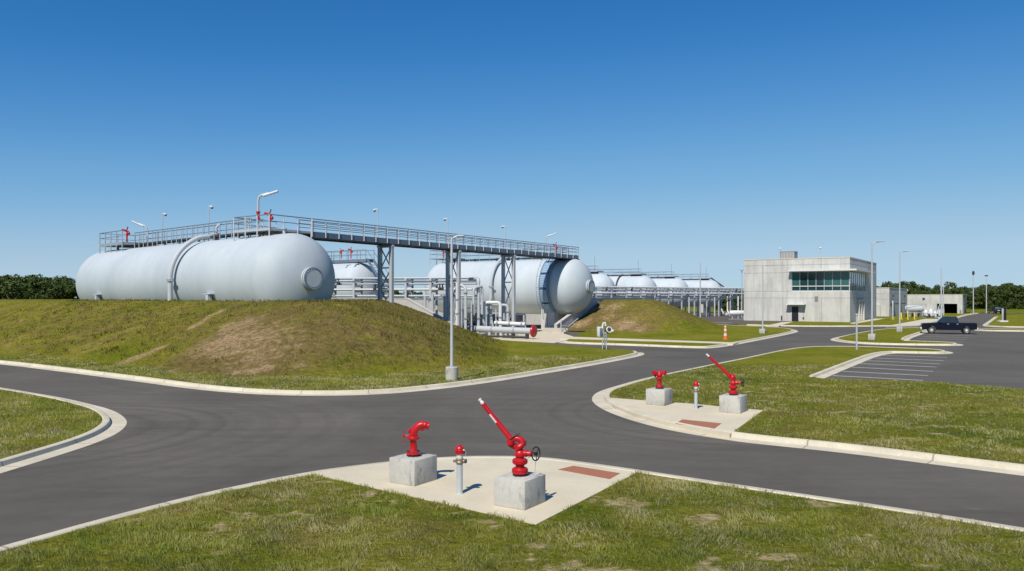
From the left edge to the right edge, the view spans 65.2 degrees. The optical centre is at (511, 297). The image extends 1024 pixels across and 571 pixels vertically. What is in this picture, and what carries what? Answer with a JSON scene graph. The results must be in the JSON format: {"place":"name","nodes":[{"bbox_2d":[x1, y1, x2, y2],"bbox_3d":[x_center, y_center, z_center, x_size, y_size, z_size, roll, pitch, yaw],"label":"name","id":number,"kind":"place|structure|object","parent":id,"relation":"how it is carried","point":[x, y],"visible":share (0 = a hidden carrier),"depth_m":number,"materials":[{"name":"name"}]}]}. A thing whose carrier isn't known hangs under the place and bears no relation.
{"place":"outdoors","nodes":[
{"label":"outdoors","id":0,"kind":"place"},
{"bbox_2d":[0,389,102,456],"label":"lawn","id":1,"kind":"structure","parent":0,"point":[26,440],"depth_m":25.01,"materials":[{"name":"green plant"}]},
{"bbox_2d":[0,364,1023,463],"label":"grass","id":2,"kind":"structure","parent":1,"relation":"on","point":[92,422],"depth_m":26.59,"materials":[{"name":"green plant"}]},
{"bbox_2d":[0,340,633,389],"bbox_3d":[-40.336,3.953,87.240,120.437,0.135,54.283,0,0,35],"label":"lawn","id":3,"kind":"structure","parent":0,"point":[523,349],"depth_m":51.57,"materials":[{"name":"green plant"}]},
{"bbox_2d":[0,298,508,376],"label":"grass mound","id":4,"kind":"object","parent":3,"relation":"on","point":[275,340],"depth_m":47.73,"materials":[{"name":"green plant"}]},
{"bbox_2d":[76,223,334,301],"bbox_3d":[-28.354,-1.174,69.507,37.570,10.148,7.436,0,0,42],"label":"storage tank","id":5,"kind":"object","parent":4,"relation":"on","point":[290,266],"visible":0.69,"depth_m":60.76,"materials":[{"name":"metal"}]},
{"bbox_2d":[99,214,311,252],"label":"tank walkway","id":6,"kind":"structure","parent":5,"relation":"on","point":[263,231],"depth_m":66.38,"materials":[{"name":"metal"}]},
{"bbox_2d":[256,190,277,228],"bbox_3d":[-18.513,-6.623,60.500,1.692,3.006,0.320,0,0,0],"label":"davit arm","id":7,"kind":"object","parent":6,"relation":"on","point":[265,195],"visible":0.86,"depth_m":60.42},
{"bbox_2d":[377,245,394,302],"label":"bridge trestle","id":8,"kind":"object","parent":4,"relation":"on","point":[390,273],"visible":0.72,"depth_m":70.32,"materials":[{"name":"metal"}]},
{"bbox_2d":[331,298,455,324],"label":"retaining wall","id":9,"kind":"structure","parent":3,"relation":"on","point":[410,303],"depth_m":80.55,"materials":[{"name":"concrete"}]},
{"bbox_2d":[446,235,463,379],"bbox_3d":[-2.683,0.478,37.597,0.878,6.814,0.580,0,0,0],"label":"lamp post","id":10,"kind":"object","parent":3,"relation":"on","point":[451,371],"visible":0.94,"depth_m":37.54,"materials":[{"name":"metal"}]},
{"bbox_2d":[597,322,613,349],"bbox_3d":[6.940,2.861,59.416,1.269,2.047,0.443,0,0,6],"label":"meter stand","id":11,"kind":"object","parent":3,"relation":"on","point":[600,332],"visible":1,"depth_m":59.38,"materials":[{"name":"metal"}]},
{"bbox_2d":[445,250,461,326],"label":"bridge trestle","id":12,"kind":"object","parent":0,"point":[458,266],"visible":0.69,"depth_m":78.28,"materials":[{"name":"metal"}]},
{"bbox_2d":[455,282,458,325],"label":"process pipe","id":13,"kind":"object","parent":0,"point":[456,299],"visible":0.68,"depth_m":76.88,"materials":[{"name":"silver metal"}]},
{"bbox_2d":[460,283,467,328],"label":"process pipe","id":14,"kind":"object","parent":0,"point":[465,292],"visible":0.96,"depth_m":77.59,"materials":[{"name":"metal"}]},
{"bbox_2d":[0,325,1023,545],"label":"road","id":15,"kind":"structure","parent":0,"point":[167,443],"depth_m":22.49,"materials":[{"name":"grey asphalt"}]},
{"bbox_2d":[0,387,126,473],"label":"kerb","id":16,"kind":"structure","parent":15,"relation":"on","point":[112,423],"depth_m":21.98,"materials":[{"name":"concrete"}]},
{"bbox_2d":[0,351,643,395],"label":"kerb","id":17,"kind":"structure","parent":15,"relation":"on","point":[189,385],"depth_m":37.00,"materials":[{"name":"concrete"}]},
{"bbox_2d":[442,296,447,318],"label":"process pipe","id":18,"kind":"object","parent":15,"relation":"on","point":[445,306],"visible":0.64,"depth_m":78.76,"materials":[{"name":"metal"}]},
{"bbox_2d":[0,456,1023,550],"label":"kerb","id":19,"kind":"structure","parent":15,"relation":"on","point":[88,524],"depth_m":15.29,"materials":[{"name":"concrete"}]},
{"bbox_2d":[558,324,797,347],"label":"kerb","id":20,"kind":"structure","parent":15,"relation":"on","point":[718,345],"depth_m":67.54,"materials":[{"name":"concrete"}]},
{"bbox_2d":[592,346,1023,475],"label":"kerb","id":21,"kind":"structure","parent":15,"relation":"on","point":[602,399],"depth_m":21.79,"materials":[{"name":"concrete"}]},
{"bbox_2d":[830,327,962,345],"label":"kerb","id":22,"kind":"structure","parent":15,"relation":"on","point":[905,338],"depth_m":68.98,"materials":[{"name":"concrete"}]},
{"bbox_2d":[833,335,967,379],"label":"parking lines","id":23,"kind":"object","parent":15,"relation":"on","point":[901,365],"visible":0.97,"depth_m":45.49,"materials":[{"name":"white paint"}]},
{"bbox_2d":[919,316,978,333],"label":"pickup truck","id":24,"kind":"object","parent":15,"relation":"on","point":[947,323],"visible":1,"depth_m":87.27,"materials":[{"name":"blue paint"}]},
{"bbox_2d":[0,470,1023,570],"bbox_3d":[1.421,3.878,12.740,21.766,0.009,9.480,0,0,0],"label":"lawn","id":25,"kind":"structure","parent":0,"point":[704,517],"depth_m":12.92,"materials":[{"name":"green plant"}]},
{"bbox_2d":[317,458,634,524],"bbox_3d":[-0.458,3.941,17.436,6.130,0.138,4.789,0,0,39],"label":"concrete pad","id":26,"kind":"object","parent":25,"relation":"on","point":[563,489],"visible":0.59,"depth_m":16.63,"materials":[{"name":"beige concrete"}]},
{"bbox_2d":[389,453,436,485],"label":"concrete block","id":27,"kind":"structure","parent":26,"relation":"on","point":[404,469],"depth_m":16.60,"materials":[{"name":"grey concrete"}]},
{"bbox_2d":[403,421,429,456],"bbox_3d":[-2.016,2.975,16.864,0.581,0.743,0.304,0,0,0],"label":"hydrant outlet","id":28,"kind":"object","parent":27,"relation":"on","point":[413,437],"visible":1,"depth_m":16.79,"materials":[{"name":"red paint"}]},
{"bbox_2d":[453,444,466,493],"bbox_3d":[-1.024,3.387,15.783,0.277,0.970,0.190,0,0,0],"label":"hydrant standpipe","id":29,"kind":"object","parent":26,"relation":"on","point":[459,452],"visible":1,"depth_m":15.73,"materials":[{"name":"metal"}]},
{"bbox_2d":[494,471,544,509],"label":"concrete block","id":30,"kind":"structure","parent":26,"relation":"on","point":[521,492],"depth_m":14.76,"materials":[{"name":"grey concrete"}]},
{"bbox_2d":[478,398,539,476],"bbox_3d":[-0.055,2.627,15.097,1.175,1.440,0.310,0,0,20],"label":"fire cannon","id":31,"kind":"object","parent":30,"relation":"on","point":[519,461],"visible":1,"depth_m":14.96,"materials":[{"name":"metal"}]},
{"bbox_2d":[558,466,619,478],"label":"tactile paving","id":32,"kind":"structure","parent":26,"relation":"on","point":[594,472],"depth_m":17.66,"materials":[{"name":"red brick"}]},
{"bbox_2d":[0,0,1023,297],"label":"sky","id":33,"kind":"structure","parent":0,"point":[650,136],"materials":[{"name":"blue"}]},
{"bbox_2d":[480,329,572,342],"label":"pavement","id":34,"kind":"structure","parent":0,"point":[548,337],"depth_m":78.88,"materials":[{"name":"concrete"}]},
{"bbox_2d":[332,277,479,321],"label":"pipe rack","id":35,"kind":"object","parent":34,"relation":"on","point":[405,289],"visible":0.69,"depth_m":86.59,"materials":[{"name":"metal"}]},
{"bbox_2d":[487,298,492,325],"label":"process pipe","id":36,"kind":"object","parent":34,"relation":"on","point":[489,309],"visible":0.73,"depth_m":80.82,"materials":[{"name":"metal"}]},
{"bbox_2d":[481,301,502,326],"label":"process pipe","id":37,"kind":"object","parent":34,"relation":"on","point":[500,316],"visible":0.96,"depth_m":79.85,"materials":[{"name":"white metal"}]},
{"bbox_2d":[480,303,509,335],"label":"process pipe","id":38,"kind":"object","parent":34,"relation":"on","point":[507,312],"visible":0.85,"depth_m":81.87,"materials":[{"name":"metal"}]},
{"bbox_2d":[462,324,536,338],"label":"header pipe","id":39,"kind":"object","parent":34,"relation":"on","point":[513,331],"visible":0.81,"depth_m":77.32,"materials":[{"name":"metal"}]},
{"bbox_2d":[468,277,480,332],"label":"process pipe","id":40,"kind":"object","parent":39,"relation":"attached to","point":[478,290],"visible":0.94,"depth_m":79.06,"materials":[{"name":"metal"}]},
{"bbox_2d":[472,285,482,314],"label":"process pipe","id":41,"kind":"object","parent":40,"relation":"attached to","point":[473,297],"visible":1,"depth_m":78.53,"materials":[{"name":"metal"}]},
{"bbox_2d":[494,320,525,326],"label":"process pipe","id":42,"kind":"object","parent":39,"relation":"on","point":[510,323],"visible":0.97,"depth_m":78.04,"materials":[{"name":"white metal"}]},
{"bbox_2d":[483,335,527,337],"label":"process pipe","id":43,"kind":"object","parent":34,"relation":"on","point":[507,336],"visible":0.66,"depth_m":75.97,"materials":[{"name":"metal"}]},
{"bbox_2d":[500,255,515,333],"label":"bridge trestle","id":44,"kind":"object","parent":34,"relation":"on","point":[513,286],"visible":0.67,"depth_m":86.46,"materials":[{"name":"metal"}]},
{"bbox_2d":[425,252,594,329],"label":"storage tank","id":45,"kind":"object","parent":34,"relation":"on","point":[552,292],"visible":0.7,"depth_m":97.35,"materials":[{"name":"metal"}]},
{"bbox_2d":[299,218,579,259],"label":"footbridge","id":46,"kind":"object","parent":45,"relation":"attached to","point":[345,238],"visible":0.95,"depth_m":74.64,"materials":[{"name":"metal"}]},
{"bbox_2d":[430,248,575,264],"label":"tank walkway","id":47,"kind":"structure","parent":45,"relation":"on","point":[469,259],"depth_m":105.41,"materials":[{"name":"metal"}]},
{"bbox_2d":[480,313,540,324],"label":"retaining wall","id":48,"kind":"structure","parent":34,"relation":"on","point":[533,319],"depth_m":113.50,"materials":[{"name":"concrete"}]},
{"bbox_2d":[540,318,577,332],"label":"concrete steps","id":49,"kind":"structure","parent":34,"relation":"on","point":[555,330],"depth_m":88.98,"materials":[{"name":"concrete"}]},
{"bbox_2d":[554,298,640,327],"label":"retaining wall","id":50,"kind":"structure","parent":34,"relation":"on","point":[568,319],"depth_m":97.72,"materials":[{"name":"concrete"}]},
{"bbox_2d":[454,312,797,328],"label":"gravel yard","id":51,"kind":"structure","parent":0,"point":[720,319],"depth_m":133.14,"materials":[{"name":"beige gravel"}]},
{"bbox_2d":[414,300,454,322],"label":"retaining wall","id":52,"kind":"structure","parent":51,"relation":"on","point":[421,302],"depth_m":118.22,"materials":[{"name":"concrete"}]},
{"bbox_2d":[592,273,615,297],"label":"storage tank","id":53,"kind":"object","parent":51,"relation":"on","point":[600,279],"visible":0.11,"depth_m":153.66,"materials":[{"name":"metal"}]},
{"bbox_2d":[607,274,657,299],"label":"storage tank","id":54,"kind":"object","parent":51,"relation":"on","point":[638,281],"visible":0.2,"depth_m":169.49,"materials":[{"name":"metal"}]},
{"bbox_2d":[591,269,645,275],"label":"tank walkway","id":55,"kind":"structure","parent":54,"relation":"on","point":[637,274],"depth_m":172.01,"materials":[{"name":"metal"}]},
{"bbox_2d":[592,286,743,316],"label":"pipe rack","id":56,"kind":"object","parent":51,"relation":"on","point":[620,290],"visible":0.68,"depth_m":155.47,"materials":[{"name":"metal"}]},
{"bbox_2d":[652,276,689,307],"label":"storage tank","id":57,"kind":"object","parent":51,"relation":"on","point":[668,282],"visible":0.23,"depth_m":182.18,"materials":[{"name":"metal"}]},
{"bbox_2d":[613,264,678,278],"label":"tank walkway","id":58,"kind":"structure","parent":57,"relation":"on","point":[671,276],"depth_m":185.82,"materials":[{"name":"metal"}]},
{"bbox_2d":[678,277,723,312],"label":"storage tank","id":59,"kind":"object","parent":51,"relation":"on","point":[704,283],"visible":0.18,"depth_m":200.89,"materials":[{"name":"metal"}]},
{"bbox_2d":[665,274,710,279],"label":"tank walkway","id":60,"kind":"structure","parent":59,"relation":"on","point":[692,276],"depth_m":204.15,"materials":[{"name":"metal"}]},
{"bbox_2d":[743,257,876,321],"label":"control building","id":61,"kind":"structure","parent":51,"relation":"on","point":[829,289],"depth_m":129.62,"materials":[{"name":"concrete"}]},
{"bbox_2d":[780,251,797,258],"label":"rooftop unit","id":62,"kind":"object","parent":61,"relation":"on","point":[788,254],"visible":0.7,"depth_m":132.47,"materials":[{"name":"paint"}]},
{"bbox_2d":[792,306,797,320],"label":"door","id":63,"kind":"structure","parent":61,"relation":"in","point":[794,309],"depth_m":129.47,"materials":[{"name":"black paint"}]},
{"bbox_2d":[792,271,865,291],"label":"window frame","id":64,"kind":"structure","parent":61,"relation":"in","point":[814,280],"depth_m":127.78,"materials":[{"name":"white paint"}]},
{"bbox_2d":[560,336,738,344],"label":"pavement","id":65,"kind":"structure","parent":0,"point":[594,338],"depth_m":71.67,"materials":[{"name":"concrete"}]},
{"bbox_2d":[566,325,790,345],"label":"lawn","id":66,"kind":"structure","parent":0,"point":[735,333],"depth_m":79.15,"materials":[{"name":"green plant"}]},
{"bbox_2d":[568,299,728,331],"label":"grass mound","id":67,"kind":"object","parent":66,"relation":"on","point":[632,315],"depth_m":93.90,"materials":[{"name":"green plant"}]},
{"bbox_2d":[759,265,770,333],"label":"lamp post","id":68,"kind":"object","parent":66,"relation":"on","point":[762,330],"visible":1,"depth_m":85.63,"materials":[{"name":"metal"}]},
{"bbox_2d":[454,301,1023,321],"bbox_3d":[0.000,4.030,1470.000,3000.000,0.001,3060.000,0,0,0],"label":"ground","id":69,"kind":"structure","parent":0,"point":[1013,310],"depth_m":243.03,"materials":[{"name":"green plant"}]},
{"bbox_2d":[0,274,26,298],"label":"broadleaf tree","id":70,"kind":"object","parent":69,"relation":"on","point":[5,277],"visible":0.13,"depth_m":150.78,"materials":[{"name":"green plant"}]},
{"bbox_2d":[0,279,29,298],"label":"broadleaf tree","id":71,"kind":"object","parent":69,"relation":"on","point":[10,287],"visible":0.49,"depth_m":147.29,"materials":[{"name":"green plant"}]},
{"bbox_2d":[22,274,44,295],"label":"broadleaf tree","id":72,"kind":"object","parent":69,"relation":"on","point":[28,277],"visible":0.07,"depth_m":158.97,"materials":[{"name":"green plant"}]},
{"bbox_2d":[25,276,49,298],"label":"broadleaf tree","id":73,"kind":"object","parent":69,"relation":"on","point":[34,282],"visible":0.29,"depth_m":150.81,"materials":[{"name":"green plant"}]},
{"bbox_2d":[35,279,61,298],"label":"broadleaf tree","id":74,"kind":"object","parent":69,"relation":"on","point":[49,283],"visible":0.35,"depth_m":149.87,"materials":[{"name":"green plant"}]},
{"bbox_2d":[45,279,76,298],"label":"broadleaf tree","id":75,"kind":"object","parent":69,"relation":"on","point":[64,283],"visible":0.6,"depth_m":149.45,"materials":[{"name":"green plant"}]},
{"bbox_2d":[63,285,78,298],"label":"broadleaf tree","id":76,"kind":"object","parent":69,"relation":"on","point":[72,295],"visible":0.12,"depth_m":150.14,"materials":[{"name":"green plant"}]},
{"bbox_2d":[331,258,377,297],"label":"storage tank","id":77,"kind":"object","parent":69,"relation":"on","point":[347,270],"visible":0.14,"depth_m":107.62,"materials":[{"name":"metal"}]},
{"bbox_2d":[326,249,387,294],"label":"tank walkway","id":78,"kind":"structure","parent":77,"relation":"on","point":[367,260],"depth_m":108.97,"materials":[{"name":"grey metal"}]},
{"bbox_2d":[747,313,978,326],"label":"kerb","id":79,"kind":"structure","parent":69,"relation":"on","point":[847,326],"depth_m":109.34,"materials":[{"name":"concrete"}]},
{"bbox_2d":[966,290,980,308],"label":"broadleaf tree","id":80,"kind":"object","parent":69,"relation":"on","point":[977,297],"visible":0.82,"depth_m":272.19,"materials":[{"name":"green plant"}]},
{"bbox_2d":[977,288,987,308],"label":"broadleaf tree","id":81,"kind":"object","parent":69,"relation":"on","point":[981,305],"visible":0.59,"depth_m":274.44,"materials":[{"name":"green plant"}]},
{"bbox_2d":[983,288,999,308],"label":"broadleaf tree","id":82,"kind":"object","parent":69,"relation":"on","point":[993,303],"visible":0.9,"depth_m":271.20,"materials":[{"name":"green plant"}]},
{"bbox_2d":[993,285,1006,306],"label":"broadleaf tree","id":83,"kind":"object","parent":69,"relation":"on","point":[1000,289],"visible":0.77,"depth_m":271.40,"materials":[{"name":"green plant"}]},
{"bbox_2d":[983,316,1023,327],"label":"kerb","id":84,"kind":"structure","parent":69,"relation":"on","point":[988,322],"depth_m":108.85,"materials":[{"name":"concrete"}]},
{"bbox_2d":[999,284,1018,308],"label":"broadleaf tree","id":85,"kind":"object","parent":69,"relation":"on","point":[1009,304],"visible":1,"depth_m":269.46,"materials":[{"name":"green plant"}]},
{"bbox_2d":[1011,287,1023,308],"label":"broadleaf tree","id":86,"kind":"object","parent":69,"relation":"on","point":[1014,291],"visible":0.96,"depth_m":269.08,"materials":[{"name":"green plant"}]},
{"bbox_2d":[610,346,1023,463],"bbox_3d":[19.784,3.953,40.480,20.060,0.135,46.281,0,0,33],"label":"lawn","id":87,"kind":"structure","parent":0,"point":[832,355],"depth_m":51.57,"materials":[{"name":"green plant"}]},
{"bbox_2d":[611,398,762,437],"bbox_3d":[4.931,3.941,26.767,6.488,0.138,5.725,0,0,32],"label":"concrete pad","id":88,"kind":"object","parent":87,"relation":"on","point":[675,411],"visible":0.73,"depth_m":26.41,"materials":[{"name":"beige concrete"}]},
{"bbox_2d":[646,387,672,405],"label":"concrete block","id":89,"kind":"structure","parent":88,"relation":"on","point":[661,397],"depth_m":28.71,"materials":[{"name":"grey concrete"}]},
{"bbox_2d":[652,370,666,388],"bbox_3d":[5.336,2.974,28.973,0.523,0.677,0.361,0,0,0],"label":"hydrant outlet","id":90,"kind":"object","parent":89,"relation":"on","point":[659,374],"visible":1,"depth_m":28.91,"materials":[{"name":"red paint"}]},
{"bbox_2d":[692,381,699,408],"bbox_3d":[6.399,3.387,27.789,0.277,0.970,0.190,0,0,0],"label":"hydrant standpipe","id":91,"kind":"object","parent":88,"relation":"on","point":[696,384],"visible":1,"depth_m":27.74,"materials":[{"name":"metal"}]},
{"bbox_2d":[676,419,721,427],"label":"tactile paving","id":92,"kind":"structure","parent":88,"relation":"on","point":[705,424],"depth_m":24.50,"materials":[{"name":"red brick"}]},
{"bbox_2d":[719,393,746,413],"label":"concrete block","id":93,"kind":"structure","parent":88,"relation":"on","point":[733,403],"depth_m":26.81,"materials":[{"name":"grey concrete"}]},
{"bbox_2d":[706,354,744,394],"bbox_3d":[7.233,2.608,27.163,1.291,1.407,0.313,0,0,11],"label":"fire cannon","id":94,"kind":"object","parent":93,"relation":"on","point":[733,386],"visible":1,"depth_m":27.05,"materials":[{"name":"metal"}]},
{"bbox_2d":[683,309,983,325],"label":"lawn","id":95,"kind":"structure","parent":0,"point":[886,320],"depth_m":128.08,"materials":[{"name":"green plant"}]},
{"bbox_2d":[876,287,906,315],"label":"annex building","id":96,"kind":"structure","parent":95,"relation":"on","point":[886,297],"depth_m":163.28,"materials":[{"name":"concrete"}]},
{"bbox_2d":[903,304,923,316],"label":"bullet tank","id":97,"kind":"object","parent":95,"relation":"on","point":[913,309],"visible":0.9,"depth_m":157.49,"materials":[{"name":"metal"}]},
{"bbox_2d":[907,294,972,313],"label":"garage building","id":98,"kind":"structure","parent":95,"relation":"on","point":[954,303],"depth_m":193.75,"materials":[{"name":"concrete"}]},
{"bbox_2d":[838,328,953,343],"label":"lawn","id":99,"kind":"structure","parent":0,"point":[888,336],"depth_m":77.19,"materials":[{"name":"green plant"}]},
{"bbox_2d":[868,241,884,339],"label":"lamp post","id":100,"kind":"object","parent":99,"relation":"on","point":[871,336],"visible":1,"depth_m":72.78,"materials":[{"name":"metal"}]},
{"bbox_2d":[896,251,908,331],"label":"lamp post","id":101,"kind":"object","parent":99,"relation":"on","point":[899,328],"visible":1,"depth_m":89.60,"materials":[{"name":"metal"}]},
{"bbox_2d":[885,319,937,326],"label":"pavement","id":102,"kind":"structure","parent":0,"point":[916,322],"depth_m":118.05,"materials":[{"name":"concrete"}]},
{"bbox_2d":[958,313,1023,325],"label":"access road","id":103,"kind":"structure","parent":0,"point":[980,319],"depth_m":150.32,"materials":[{"name":"grey asphalt"}]},
{"bbox_2d":[987,307,1001,313],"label":"black suv","id":104,"kind":"object","parent":103,"relation":"on","point":[994,309],"visible":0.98,"depth_m":194.33,"materials":[{"name":"paint"}]},
{"bbox_2d":[988,315,1023,325],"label":"lawn","id":105,"kind":"structure","parent":0,"point":[1015,320],"depth_m":128.08,"materials":[{"name":"green plant"}]},
{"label":"pavement","id":106,"kind":"structure","parent":0,"visible":0},
{"bbox_2d":[725,306,743,318],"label":"pump skid","id":107,"kind":"object","parent":106,"relation":"on","point":[737,313],"visible":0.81,"depth_m":139.71,"materials":[{"name":"white paint"}]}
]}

